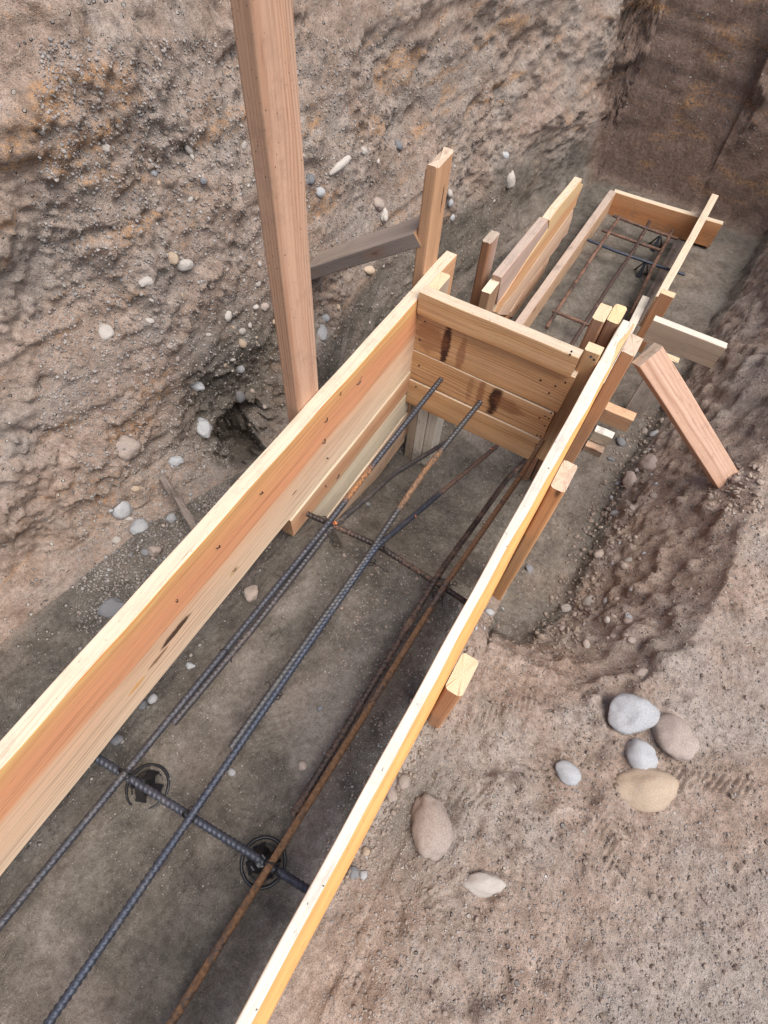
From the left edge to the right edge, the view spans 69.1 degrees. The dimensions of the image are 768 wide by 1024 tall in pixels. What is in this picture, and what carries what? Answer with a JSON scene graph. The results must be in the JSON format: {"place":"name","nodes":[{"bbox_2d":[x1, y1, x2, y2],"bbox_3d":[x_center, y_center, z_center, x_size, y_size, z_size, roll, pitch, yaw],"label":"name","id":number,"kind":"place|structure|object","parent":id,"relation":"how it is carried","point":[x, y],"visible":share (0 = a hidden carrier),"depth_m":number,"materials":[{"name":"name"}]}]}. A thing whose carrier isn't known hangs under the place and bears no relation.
{"place":"outdoors","nodes":[
{"label":"outdoors","id":0,"kind":"place"},
{"bbox_2d":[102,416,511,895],"bbox_3d":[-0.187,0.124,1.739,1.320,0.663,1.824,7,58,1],"label":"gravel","id":1,"kind":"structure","parent":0,"point":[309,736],"depth_m":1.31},
{"bbox_2d":[0,0,767,1023],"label":"ground","id":2,"kind":"structure","parent":0,"point":[662,100],"depth_m":1.47,"materials":[{"name":"soil"}]},
{"bbox_2d":[98,323,114,339],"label":"cobble","id":3,"kind":"object","parent":2,"relation":"on","point":[106,331],"visible":1,"depth_m":1.45,"materials":[{"name":"stone"}]},
{"bbox_2d":[97,597,124,617],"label":"cobble","id":4,"kind":"object","parent":2,"relation":"on","point":[110,607],"visible":0.86,"depth_m":1.52,"materials":[{"name":"grey stone"}]},
{"bbox_2d":[111,536,121,543],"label":"pebble","id":5,"kind":"object","parent":2,"relation":"on","point":[116,539],"visible":1,"depth_m":1.65,"materials":[{"name":"stone"}]},
{"bbox_2d":[110,734,123,745],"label":"pebble","id":6,"kind":"object","parent":2,"relation":"on","point":[116,740],"visible":0.99,"depth_m":1.32,"materials":[{"name":"grey stone"}]},
{"bbox_2d":[112,501,132,518],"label":"cobble","id":7,"kind":"object","parent":2,"relation":"on","point":[123,509],"visible":0.86,"depth_m":1.68,"materials":[{"name":"grey stone"}]},
{"bbox_2d":[116,435,141,461],"bbox_3d":[-0.750,-0.191,1.636,0.082,0.066,0.061,-38,68,-23],"label":"cobble","id":8,"kind":"object","parent":2,"relation":"on","point":[132,449],"visible":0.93,"depth_m":1.62,"materials":[{"name":"brown stone"}]},
{"bbox_2d":[129,518,148,534],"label":"cobble","id":9,"kind":"object","parent":2,"relation":"on","point":[139,525],"visible":1,"depth_m":1.67,"materials":[{"name":"grey stone"}]},
{"bbox_2d":[138,700,146,709],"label":"pebble","id":10,"kind":"object","parent":2,"relation":"on","point":[143,705],"visible":0.97,"depth_m":1.36,"materials":[{"name":"grey stone"}]},
{"bbox_2d":[138,276,154,286],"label":"cobble","id":11,"kind":"object","parent":2,"relation":"on","point":[145,281],"visible":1,"depth_m":1.44,"materials":[{"name":"stone"}]},
{"bbox_2d":[125,763,169,809],"bbox_3d":[-0.532,0.602,1.230,0.099,0.080,0.099,28,61,13],"label":"rebar chair","id":12,"kind":"object","parent":2,"relation":"on","point":[148,777],"visible":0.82,"depth_m":1.25,"materials":[{"name":"black plastic"}]},
{"bbox_2d":[94,754,309,893],"bbox_3d":[-0.411,0.640,1.177,0.577,0.024,0.018,25,60,11],"label":"rebar","id":13,"kind":"object","parent":12,"relation":"on","point":[297,883],"visible":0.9,"depth_m":1.16,"materials":[{"name":"metal"}]},
{"bbox_2d":[113,763,132,778],"bbox_3d":[-0.563,0.557,1.201,0.046,0.023,0.019,28,61,13],"label":"tie wire","id":14,"kind":"object","parent":13,"relation":"attached to","point":[120,770],"visible":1,"depth_m":1.20,"materials":[{"name":"grey"}]},
{"bbox_2d":[0,377,442,931],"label":"rebar","id":15,"kind":"object","parent":13,"relation":"on","point":[43,872],"visible":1,"depth_m":1.30,"materials":[{"name":"metal"}]},
{"bbox_2d":[306,511,466,604],"bbox_3d":[0.009,0.117,1.517,0.517,0.019,0.037,28,61,13],"label":"rebar","id":16,"kind":"object","parent":15,"relation":"attached to","point":[419,572],"visible":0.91,"depth_m":1.51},
{"bbox_2d":[170,440,445,725],"bbox_3d":[-0.124,0.088,1.703,0.055,0.336,1.340,31,62,15],"label":"rebar","id":17,"kind":"object","parent":16,"relation":"attached to","point":[216,672],"visible":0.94,"depth_m":1.43,"materials":[{"name":"metal"}]},
{"bbox_2d":[289,458,527,817],"bbox_3d":[0.186,0.191,1.651,0.040,0.331,1.481,30,61,14],"label":"rebar","id":18,"kind":"object","parent":16,"relation":"attached to","point":[317,774],"visible":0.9,"depth_m":1.36,"materials":[{"name":"metal"}]},
{"bbox_2d":[43,444,498,1023],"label":"rebar","id":19,"kind":"object","parent":13,"relation":"on","point":[65,998],"visible":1,"depth_m":1.18,"materials":[{"name":"metal"}]},
{"bbox_2d":[228,400,482,748],"bbox_3d":[-0.027,0.083,1.486,0.040,0.067,1.188,30,61,14],"label":"rebar","id":20,"kind":"object","parent":19,"relation":"on","point":[318,623],"visible":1,"depth_m":1.45,"materials":[{"name":"metal"}]},
{"bbox_2d":[166,438,544,1023],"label":"rebar","id":21,"kind":"object","parent":13,"relation":"on","point":[183,1003],"visible":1,"depth_m":1.22,"materials":[{"name":"metal"}]},
{"bbox_2d":[263,861,278,879],"bbox_3d":[-0.225,0.719,1.123,0.045,0.023,0.026,28,61,13],"label":"tie wire","id":22,"kind":"object","parent":21,"relation":"attached to","point":[272,863],"visible":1,"depth_m":1.12,"materials":[{"name":"grey"}]},
{"bbox_2d":[148,693,157,703],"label":"pebble","id":23,"kind":"object","parent":2,"relation":"on","point":[152,698],"visible":1,"depth_m":1.36,"materials":[{"name":"grey stone"}]},
{"bbox_2d":[76,441,231,633],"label":"gravel","id":24,"kind":"structure","parent":2,"relation":"on","point":[133,512],"depth_m":1.67,"materials":[{"name":"soil"}]},
{"bbox_2d":[148,545,161,556],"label":"pebble","id":25,"kind":"object","parent":2,"relation":"on","point":[154,550],"visible":1,"depth_m":1.62,"materials":[{"name":"brown stone"}]},
{"bbox_2d":[166,513,176,522],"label":"pebble","id":26,"kind":"object","parent":2,"relation":"on","point":[171,517],"visible":1,"depth_m":1.71,"materials":[{"name":"grey stone"}]},
{"bbox_2d":[168,252,179,264],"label":"pebble","id":27,"kind":"object","parent":2,"relation":"on","point":[173,257],"visible":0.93,"depth_m":1.48,"materials":[{"name":"beige stone"}]},
{"bbox_2d":[168,456,183,465],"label":"cobble","id":28,"kind":"object","parent":2,"relation":"on","point":[175,460],"visible":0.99,"depth_m":1.77,"materials":[{"name":"grey stone"}]},
{"bbox_2d":[158,473,196,529],"bbox_3d":[-0.617,-0.025,1.685,0.027,0.041,0.269,-31,65,-20],"label":"muddy stick","id":29,"kind":"object","parent":2,"relation":"on","point":[179,503],"visible":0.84,"depth_m":1.68,"materials":[{"name":"brown wood"}]},
{"bbox_2d":[177,259,193,271],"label":"cobble","id":30,"kind":"object","parent":2,"relation":"on","point":[184,265],"visible":0.96,"depth_m":1.52,"materials":[{"name":"stone"}]},
{"bbox_2d":[185,145,192,154],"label":"pebble","id":31,"kind":"object","parent":2,"relation":"on","point":[189,150],"visible":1,"depth_m":1.44,"materials":[{"name":"stone"}]},
{"bbox_2d":[190,381,204,390],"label":"cobble","id":32,"kind":"object","parent":2,"relation":"on","point":[198,386],"visible":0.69,"depth_m":1.76,"materials":[{"name":"grey stone"}]},
{"bbox_2d":[197,417,211,437],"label":"cobble","id":33,"kind":"object","parent":2,"relation":"on","point":[204,428],"visible":0.98,"depth_m":1.85,"materials":[{"name":"grey stone"}]},
{"bbox_2d":[224,311,231,321],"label":"pebble","id":34,"kind":"object","parent":2,"relation":"on","point":[228,316],"visible":1,"depth_m":1.72,"materials":[{"name":"stone"}]},
{"bbox_2d":[0,251,456,875],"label":"formwork side","id":35,"kind":"object","parent":2,"relation":"on","point":[318,455],"visible":0.94,"depth_m":1.26,"materials":[{"name":"brown wood"}]},
{"bbox_2d":[406,285,603,460],"bbox_3d":[0.335,-0.416,1.749,0.536,0.495,0.084,28,61,13],"label":"bulkhead","id":36,"kind":"object","parent":35,"relation":"attached to","point":[523,383],"visible":0.91,"depth_m":1.69,"materials":[{"name":"brown wood"}]},
{"bbox_2d":[235,391,244,402],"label":"pebble","id":37,"kind":"object","parent":2,"relation":"on","point":[240,397],"visible":0.99,"depth_m":1.98,"materials":[{"name":"grey stone"}]},
{"bbox_2d":[238,339,246,347],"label":"pebble","id":38,"kind":"object","parent":2,"relation":"on","point":[242,343],"visible":1,"depth_m":1.79,"materials":[{"name":"beige stone"}]},
{"bbox_2d":[243,585,257,602],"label":"cobble","id":39,"kind":"object","parent":2,"relation":"on","point":[250,593],"visible":1,"depth_m":1.51,"materials":[{"name":"brown stone"}]},
{"bbox_2d":[240,835,286,889],"bbox_3d":[-0.255,0.726,1.157,0.099,0.086,0.099,28,61,13],"label":"rebar chair","id":40,"kind":"object","parent":2,"relation":"on","point":[262,849],"visible":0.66,"depth_m":1.18,"materials":[{"name":"black plastic"}]},
{"bbox_2d":[230,0,318,422],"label":"timber post","id":41,"kind":"object","parent":2,"relation":"on","point":[264,32],"visible":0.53,"depth_m":0.92,"materials":[{"name":"wood"}]},
{"bbox_2d":[37,36,512,448],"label":"gravel","id":42,"kind":"structure","parent":2,"relation":"on","point":[81,102],"depth_m":1.45,"materials":[{"name":"gravel"}]},
{"bbox_2d":[298,761,306,769],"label":"pebble","id":43,"kind":"object","parent":2,"relation":"on","point":[302,765],"visible":1,"depth_m":1.29,"materials":[{"name":"brown stone"}]},
{"bbox_2d":[306,174,314,184],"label":"pebble","id":44,"kind":"object","parent":2,"relation":"on","point":[310,178],"visible":0.99,"depth_m":1.82,"materials":[{"name":"grey stone"}]},
{"bbox_2d":[316,186,324,197],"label":"pebble","id":45,"kind":"object","parent":2,"relation":"on","point":[320,192],"visible":0.99,"depth_m":1.89,"materials":[{"name":"grey stone"}]},
{"bbox_2d":[317,324,327,340],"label":"pebble","id":46,"kind":"object","parent":2,"relation":"on","point":[322,332],"visible":0.9,"depth_m":2.19,"materials":[{"name":"grey stone"}]},
{"bbox_2d":[329,155,350,175],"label":"cobble","id":47,"kind":"object","parent":2,"relation":"on","point":[341,164],"visible":1,"depth_m":1.89,"materials":[{"name":"stone"}]},
{"bbox_2d":[349,866,358,878],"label":"pebble","id":48,"kind":"object","parent":2,"relation":"on","point":[354,873],"visible":1,"depth_m":1.18,"materials":[{"name":"grey stone"}]},
{"bbox_2d":[360,870,367,879],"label":"pebble","id":49,"kind":"object","parent":2,"relation":"on","point":[363,874],"visible":1,"depth_m":1.18,"materials":[{"name":"stone"}]},
{"bbox_2d":[361,846,369,855],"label":"pebble","id":50,"kind":"object","parent":2,"relation":"on","point":[365,851],"visible":1,"depth_m":1.21,"materials":[{"name":"beige stone"}]},
{"bbox_2d":[364,266,374,274],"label":"pebble","id":51,"kind":"object","parent":2,"relation":"on","point":[369,270],"visible":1,"depth_m":2.30,"materials":[{"name":"beige stone"}]},
{"bbox_2d":[373,197,384,210],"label":"cobble","id":52,"kind":"object","parent":2,"relation":"on","point":[378,204],"visible":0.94,"depth_m":2.19,"materials":[{"name":"brown stone"}]},
{"bbox_2d":[380,208,387,223],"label":"pebble","id":53,"kind":"object","parent":2,"relation":"on","point":[384,216],"visible":0.93,"depth_m":2.24,"materials":[{"name":"stone"}]},
{"bbox_2d":[386,784,396,801],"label":"pebble","id":54,"kind":"object","parent":2,"relation":"on","point":[391,795],"visible":0.79,"depth_m":1.27,"materials":[{"name":"brown stone"}]},
{"bbox_2d":[395,140,402,150],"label":"pebble","id":55,"kind":"object","parent":2,"relation":"on","point":[398,144],"visible":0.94,"depth_m":2.18,"materials":[{"name":"grey stone"}]},
{"bbox_2d":[397,773,409,789],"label":"pebble","id":56,"kind":"object","parent":2,"relation":"on","point":[403,781],"visible":1,"depth_m":1.28,"materials":[{"name":"brown stone"}]},
{"bbox_2d":[411,409,428,463],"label":"timber stake","id":57,"kind":"object","parent":2,"relation":"on","point":[422,421],"visible":0.24,"depth_m":2.17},
{"bbox_2d":[341,615,502,884],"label":"soil clods","id":58,"kind":"object","parent":2,"relation":"on","point":[392,811],"visible":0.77,"depth_m":1.28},
{"bbox_2d":[404,272,449,460],"bbox_3d":[0.139,-0.444,2.053,0.035,0.927,0.092,28,61,13],"label":"timber stake","id":59,"kind":"object","parent":2,"relation":"on","point":[440,281],"visible":0.21,"depth_m":2.10,"materials":[{"name":"brown wood"}]},
{"bbox_2d":[405,147,452,434],"bbox_3d":[0.112,-0.614,1.938,0.040,1.175,0.092,28,61,13],"label":"timber stake","id":60,"kind":"object","parent":2,"relation":"on","point":[436,179],"visible":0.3,"depth_m":1.54,"materials":[{"name":"brown wood"}]},
{"bbox_2d":[310,216,421,279],"bbox_3d":[-0.061,-0.852,1.810,0.540,0.047,0.107,10,59,46],"label":"horizontal brace","id":61,"kind":"object","parent":60,"relation":"attached to","point":[401,237],"visible":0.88,"depth_m":1.76,"materials":[{"name":"wood"}]},
{"bbox_2d":[323,560,537,863],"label":"gravel","id":62,"kind":"structure","parent":2,"relation":"on","point":[444,738],"depth_m":1.35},
{"bbox_2d":[420,413,443,465],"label":"timber stake","id":63,"kind":"object","parent":2,"relation":"on","point":[433,431],"visible":0.33,"depth_m":2.16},
{"bbox_2d":[411,793,453,860],"bbox_3d":[0.105,0.696,1.235,0.092,0.065,0.131,-2,53,-6],"label":"cobble","id":64,"kind":"object","parent":2,"relation":"on","point":[432,833],"visible":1,"depth_m":1.21,"materials":[{"name":"brown stone"}]},
{"bbox_2d":[235,320,634,1023],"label":"formwork side","id":65,"kind":"object","parent":2,"relation":"on","point":[287,952],"visible":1,"depth_m":1.00,"materials":[{"name":"wood"}]},
{"bbox_2d":[427,653,477,727],"bbox_3d":[0.145,0.437,1.296,0.039,0.456,0.091,28,61,13],"label":"timber stake","id":66,"kind":"object","parent":2,"relation":"on","point":[456,684],"visible":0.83,"depth_m":1.11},
{"bbox_2d":[461,871,505,897],"bbox_3d":[0.211,0.789,1.183,0.095,0.036,0.047,-2,64,3],"label":"cobble","id":67,"kind":"object","parent":2,"relation":"on","point":[484,884],"visible":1,"depth_m":1.17,"materials":[{"name":"stone"}]},
{"bbox_2d":[470,230,499,306],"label":"timber stake","id":68,"kind":"object","parent":2,"relation":"on","point":[486,257],"visible":0.4,"depth_m":2.16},
{"bbox_2d":[478,278,499,311],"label":"timber stake","id":69,"kind":"object","parent":2,"relation":"on","point":[488,295],"visible":0.25,"depth_m":2.15,"materials":[{"name":"brown wood"}]},
{"bbox_2d":[506,170,514,188],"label":"pebble","id":70,"kind":"object","parent":2,"relation":"on","point":[510,182],"visible":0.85,"depth_m":2.90,"materials":[{"name":"stone"}]},
{"bbox_2d":[492,461,576,600],"bbox_3d":[0.422,0.116,1.702,0.040,0.783,0.098,28,61,13],"label":"timber stake","id":71,"kind":"object","parent":2,"relation":"on","point":[559,485],"visible":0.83,"depth_m":1.49,"materials":[{"name":"brown wood"}]},
{"bbox_2d":[492,177,582,316],"bbox_3d":[0.689,-1.143,2.630,0.040,0.561,1.071,28,61,13],"label":"splice panel","id":72,"kind":"object","parent":2,"relation":"on","point":[522,265],"visible":0.98,"depth_m":2.48,"materials":[{"name":"brown wood"}]},
{"bbox_2d":[320,410,767,1023],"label":"soil clods","id":73,"kind":"object","parent":2,"relation":"on","point":[603,886],"visible":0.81,"depth_m":1.22,"materials":[{"name":"soil"}]},
{"bbox_2d":[559,604,571,611],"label":"pebble","id":74,"kind":"object","parent":2,"relation":"on","point":[565,607],"visible":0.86,"depth_m":1.94,"materials":[{"name":"stone"}]},
{"bbox_2d":[522,303,611,480],"bbox_3d":[0.617,-0.361,2.000,0.039,0.861,0.086,28,61,13],"label":"timber stake","id":75,"kind":"object","parent":2,"relation":"on","point":[598,321],"visible":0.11,"depth_m":1.65,"materials":[{"name":"brown wood"}]},
{"bbox_2d":[555,760,580,785],"bbox_3d":[0.436,0.620,1.328,0.065,0.036,0.051,28,70,18],"label":"cobble","id":76,"kind":"object","parent":2,"relation":"on","point":[568,773],"visible":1,"depth_m":1.32,"materials":[{"name":"grey stone"}]},
{"bbox_2d":[530,304,626,479],"bbox_3d":[0.659,-0.356,2.000,0.039,0.862,0.090,28,61,13],"label":"timber stake","id":77,"kind":"object","parent":2,"relation":"on","point":[611,324],"visible":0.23,"depth_m":1.65,"materials":[{"name":"brown wood"}]},
{"bbox_2d":[582,595,594,605],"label":"pebble","id":78,"kind":"object","parent":2,"relation":"on","point":[587,600],"visible":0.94,"depth_m":1.91,"materials":[{"name":"stone"}]},
{"bbox_2d":[540,334,642,503],"bbox_3d":[0.677,-0.245,1.942,0.040,0.869,0.090,28,61,13],"label":"timber stake","id":79,"kind":"object","parent":2,"relation":"on","point":[627,354],"visible":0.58,"depth_m":1.69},
{"bbox_2d":[583,440,604,457],"bbox_3d":[0.879,-0.260,2.350,0.077,0.056,0.039,28,61,13],"label":"packing block","id":80,"kind":"object","parent":2,"relation":"on","point":[594,449],"depth_m":2.33,"materials":[{"name":"brown wood"}]},
{"bbox_2d":[589,425,614,446],"bbox_3d":[0.904,-0.314,2.313,0.077,0.060,0.039,28,61,13],"label":"packing block","id":81,"kind":"object","parent":80,"relation":"on","point":[602,436],"depth_m":2.29,"materials":[{"name":"brown wood"}]},
{"bbox_2d":[593,549,603,558],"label":"pebble","id":82,"kind":"object","parent":2,"relation":"on","point":[599,553],"visible":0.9,"depth_m":2.02,"materials":[{"name":"brown stone"}]},
{"bbox_2d":[530,410,670,652],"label":"soil clods","id":83,"kind":"object","parent":2,"relation":"on","point":[576,629],"visible":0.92,"depth_m":2.06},
{"bbox_2d":[598,402,636,431],"bbox_3d":[0.967,-0.393,2.314,0.122,0.076,0.052,28,61,13],"label":"packing block","id":84,"kind":"object","parent":2,"relation":"on","point":[617,417],"depth_m":2.29,"materials":[{"name":"brown wood"}]},
{"bbox_2d":[515,189,723,400],"bbox_3d":[1.090,-1.032,2.661,0.637,0.237,1.928,28,61,13],"label":"formwork","id":85,"kind":"object","parent":2,"relation":"on","point":[691,228],"visible":0.66,"depth_m":3.01,"materials":[{"name":"wood"}]},
{"bbox_2d":[616,437,625,446],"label":"pebble","id":86,"kind":"object","parent":2,"relation":"on","point":[621,441],"visible":1,"depth_m":2.37,"materials":[{"name":"grey stone"}]},
{"bbox_2d":[622,471,636,487],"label":"pebble","id":87,"kind":"object","parent":2,"relation":"on","point":[629,478],"visible":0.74,"depth_m":2.20,"materials":[{"name":"brown stone"}]},
{"bbox_2d":[627,636,636,644],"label":"pebble","id":88,"kind":"object","parent":2,"relation":"on","point":[631,640],"visible":1,"depth_m":1.62,"materials":[{"name":"brown stone"}]},
{"bbox_2d":[608,693,660,734],"bbox_3d":[0.635,0.507,1.416,0.146,0.068,0.099,-1,70,-14],"label":"cobble","id":89,"kind":"object","parent":2,"relation":"on","point":[628,713],"visible":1,"depth_m":1.39,"materials":[{"name":"stone"}]},
{"bbox_2d":[633,668,647,676],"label":"pebble","id":90,"kind":"object","parent":2,"relation":"on","point":[643,672],"visible":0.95,"depth_m":1.50,"materials":[{"name":"brown stone"}]},
{"bbox_2d":[633,262,647,278],"bbox_3d":[1.352,-1.273,2.917,0.086,0.070,0.075,28,61,13],"label":"rebar chair","id":91,"kind":"object","parent":2,"relation":"on","point":[639,273],"visible":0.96,"depth_m":2.92,"materials":[{"name":"black plastic"}]},
{"bbox_2d":[587,238,684,275],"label":"rebar","id":92,"kind":"object","parent":91,"relation":"on","point":[632,256],"visible":0.95,"depth_m":2.89,"materials":[{"name":"brown metal"}]},
{"bbox_2d":[545,215,620,328],"bbox_3d":[1.026,-1.244,2.831,0.022,0.024,1.093,28,61,13],"label":"rebar","id":93,"kind":"object","parent":92,"relation":"attached to","point":[573,285],"visible":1,"depth_m":2.78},
{"bbox_2d":[626,229,673,320],"bbox_3d":[1.337,-1.185,2.814,0.027,0.024,0.963,27,61,12],"label":"rebar","id":94,"kind":"object","parent":92,"relation":"attached to","point":[647,278],"visible":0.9,"depth_m":2.81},
{"bbox_2d":[601,229,660,250],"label":"rebar","id":95,"kind":"object","parent":94,"relation":"attached to","point":[632,240],"visible":0.98,"depth_m":2.98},
{"bbox_2d":[570,220,651,345],"bbox_3d":[1.161,-1.178,2.799,0.028,0.025,1.204,29,61,14],"label":"rebar","id":96,"kind":"object","parent":95,"relation":"on","point":[598,302],"visible":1,"depth_m":2.74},
{"bbox_2d":[552,309,589,326],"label":"rebar","id":97,"kind":"object","parent":96,"relation":"on","point":[577,320],"visible":0.57,"depth_m":2.61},
{"bbox_2d":[612,214,678,239],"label":"rebar","id":98,"kind":"object","parent":96,"relation":"on","point":[643,227],"visible":1,"depth_m":3.03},
{"bbox_2d":[625,738,657,769],"bbox_3d":[0.626,0.595,1.360,0.076,0.064,0.082,-7,44,7],"label":"cobble","id":99,"kind":"object","parent":2,"relation":"on","point":[640,753],"visible":0.9,"depth_m":1.34,"materials":[{"name":"stone"}]},
{"bbox_2d":[613,768,678,811],"bbox_3d":[0.621,0.655,1.321,0.158,0.072,0.099,-1,60,1],"label":"cobble","id":100,"kind":"object","parent":2,"relation":"on","point":[650,790],"visible":0.93,"depth_m":1.30,"materials":[{"name":"beige stone"}]},
{"bbox_2d":[637,454,657,471],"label":"cobble","id":101,"kind":"object","parent":2,"relation":"on","point":[647,462],"visible":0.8,"depth_m":2.20,"materials":[{"name":"brown stone"}]},
{"bbox_2d":[625,353,679,419],"bbox_3d":[1.122,-0.521,2.368,0.083,0.342,0.040,28,55,13],"label":"timber stake","id":102,"kind":"object","parent":2,"relation":"on","point":[641,400],"visible":0.41,"depth_m":2.39,"materials":[{"name":"brown wood"}]},
{"bbox_2d":[648,235,661,251],"bbox_3d":[1.489,-1.470,3.044,0.086,0.070,0.075,28,61,13],"label":"rebar chair","id":103,"kind":"object","parent":2,"relation":"on","point":[659,237],"visible":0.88,"depth_m":3.04,"materials":[{"name":"black plastic"}]},
{"bbox_2d":[637,289,675,352],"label":"timber stake","id":104,"kind":"object","parent":2,"relation":"on","point":[662,303],"visible":0.54,"depth_m":2.50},
{"bbox_2d":[651,713,699,760],"bbox_3d":[0.722,0.558,1.388,0.102,0.074,0.122,7,31,-4],"label":"cobble","id":105,"kind":"object","parent":2,"relation":"on","point":[675,737],"visible":0.89,"depth_m":1.36,"materials":[{"name":"brown stone"}]},
{"bbox_2d":[632,343,737,487],"bbox_3d":[0.967,-0.253,1.734,0.080,0.692,0.042,-42,32,15],"label":"diagonal brace","id":106,"kind":"object","parent":2,"relation":"on","point":[655,367],"visible":0.84,"depth_m":1.67,"materials":[{"name":"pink wood"}]},
{"bbox_2d":[643,316,727,367],"bbox_3d":[1.246,-0.708,2.322,0.302,0.111,0.040,28,61,13],"label":"kicker plank","id":107,"kind":"object","parent":2,"relation":"on","point":[689,344],"visible":0.95,"depth_m":2.30,"materials":[{"name":"brown wood"}]},
{"bbox_2d":[706,462,763,512],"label":"soil clods","id":108,"kind":"object","parent":2,"relation":"on","point":[736,480],"visible":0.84,"depth_m":1.79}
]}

